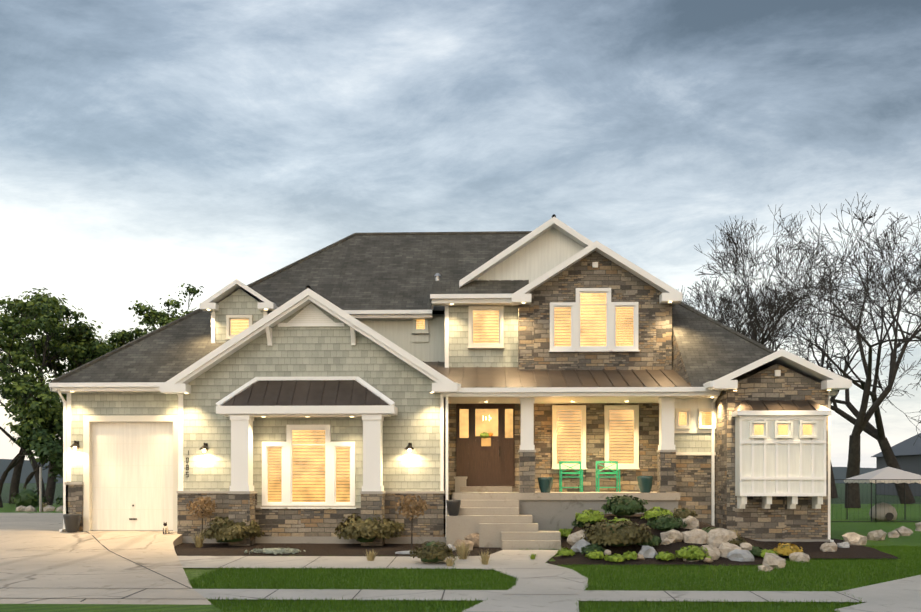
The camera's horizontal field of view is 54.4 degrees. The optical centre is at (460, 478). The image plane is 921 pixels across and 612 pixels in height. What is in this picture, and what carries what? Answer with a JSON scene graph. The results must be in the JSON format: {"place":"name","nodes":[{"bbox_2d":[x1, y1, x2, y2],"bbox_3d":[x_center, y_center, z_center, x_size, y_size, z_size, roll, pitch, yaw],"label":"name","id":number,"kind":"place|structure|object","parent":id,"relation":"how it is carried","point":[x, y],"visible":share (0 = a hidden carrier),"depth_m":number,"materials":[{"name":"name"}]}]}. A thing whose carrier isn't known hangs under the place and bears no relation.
{"place":"outdoors","nodes":[
{"label":"outdoors","id":0,"kind":"place"},
{"bbox_2d":[4,467,62,511],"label":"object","id":1,"kind":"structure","parent":0,"point":[27,497],"depth_m":42.26,"materials":[{"name":"green plant"}]},
{"bbox_2d":[0,513,920,611],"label":"paving","id":2,"kind":"structure","parent":0,"point":[43,560],"depth_m":17.30,"materials":[{"name":"concrete"}]},
{"bbox_2d":[163,522,169,533],"bbox_3d":[-8.061,1.349,24.677,0.273,0.336,0.178,0,0,2],"label":"cat","id":3,"kind":"object","parent":2,"relation":"on","point":[165,528],"visible":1,"depth_m":24.61},
{"bbox_2d":[63,461,653,531],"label":"planters","id":4,"kind":"object","parent":2,"relation":"on","point":[72,521],"visible":1,"depth_m":24.93,"materials":[{"name":"black"}]},
{"bbox_2d":[0,483,920,611],"bbox_3d":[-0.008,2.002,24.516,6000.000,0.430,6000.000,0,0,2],"label":"ground","id":5,"kind":"structure","parent":0,"point":[840,529],"depth_m":18.21,"materials":[{"name":"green plant"}]},
{"bbox_2d":[0,283,203,507],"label":"leafy trees","id":6,"kind":"object","parent":5,"relation":"on","point":[39,429],"visible":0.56,"depth_m":58.47,"materials":[{"name":"green plant"}]},
{"bbox_2d":[42,494,803,565],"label":"shrubs","id":7,"kind":"object","parent":5,"relation":"on","point":[616,532],"visible":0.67,"depth_m":22.25,"materials":[{"name":"green plant"}]},
{"bbox_2d":[0,459,875,482],"bbox_3d":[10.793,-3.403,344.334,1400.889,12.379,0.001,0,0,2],"label":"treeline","id":8,"kind":"object","parent":5,"relation":"on","point":[838,472],"visible":0.08,"depth_m":350.07,"materials":[{"name":"green plant"}]},
{"bbox_2d":[49,227,851,549],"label":"house","id":9,"kind":"structure","parent":5,"relation":"on","point":[131,457],"depth_m":24.70,"materials":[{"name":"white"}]},
{"bbox_2d":[50,214,848,411],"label":"house roofs","id":10,"kind":"structure","parent":9,"relation":"attached to","point":[380,271],"depth_m":26.36,"materials":[{"name":"grey"}]},
{"bbox_2d":[70,302,830,476],"bbox_3d":[-0.643,-2.643,25.287,20.700,5.200,3.320,0,0,2],"label":"wall lamp","id":11,"kind":"object","parent":9,"relation":"attached to","point":[204,447],"visible":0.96,"depth_m":24.72,"materials":[{"name":"grey metal"}]},
{"bbox_2d":[225,288,817,508],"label":"house windows","id":12,"kind":"structure","parent":9,"relation":"attached to","point":[308,465],"depth_m":26.54,"materials":[{"name":"yellow glass"}]},
{"bbox_2d":[15,505,920,571],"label":"boulders","id":13,"kind":"object","parent":5,"relation":"on","point":[719,538],"visible":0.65,"depth_m":21.28,"materials":[{"name":"grey stone"}]},
{"bbox_2d":[174,514,900,568],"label":"planting beds","id":14,"kind":"object","parent":5,"relation":"on","point":[811,549],"visible":0.31,"depth_m":22.04,"materials":[{"name":"brown soil"}]},
{"bbox_2d":[187,545,920,611],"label":"lawn","id":15,"kind":"structure","parent":5,"relation":"on","point":[819,576],"depth_m":17.14,"materials":[{"name":"green plant"}]},
{"bbox_2d":[676,194,920,507],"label":"bare trees","id":16,"kind":"object","parent":5,"relation":"on","point":[860,423],"visible":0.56,"depth_m":56.16,"materials":[{"name":"black plant"}]},
{"bbox_2d":[831,467,920,522],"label":"gazebo","id":17,"kind":"object","parent":5,"relation":"on","point":[884,512],"visible":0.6,"depth_m":37.19,"materials":[{"name":"white"}]},
{"bbox_2d":[0,0,920,467],"label":"sky","id":18,"kind":"structure","parent":0,"point":[149,148],"materials":[{"name":"grey"}]},
{"bbox_2d":[871,433,920,496],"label":"neighbour house","id":19,"kind":"structure","parent":0,"point":[907,453],"depth_m":94.65,"materials":[{"name":"grey"}]}
]}

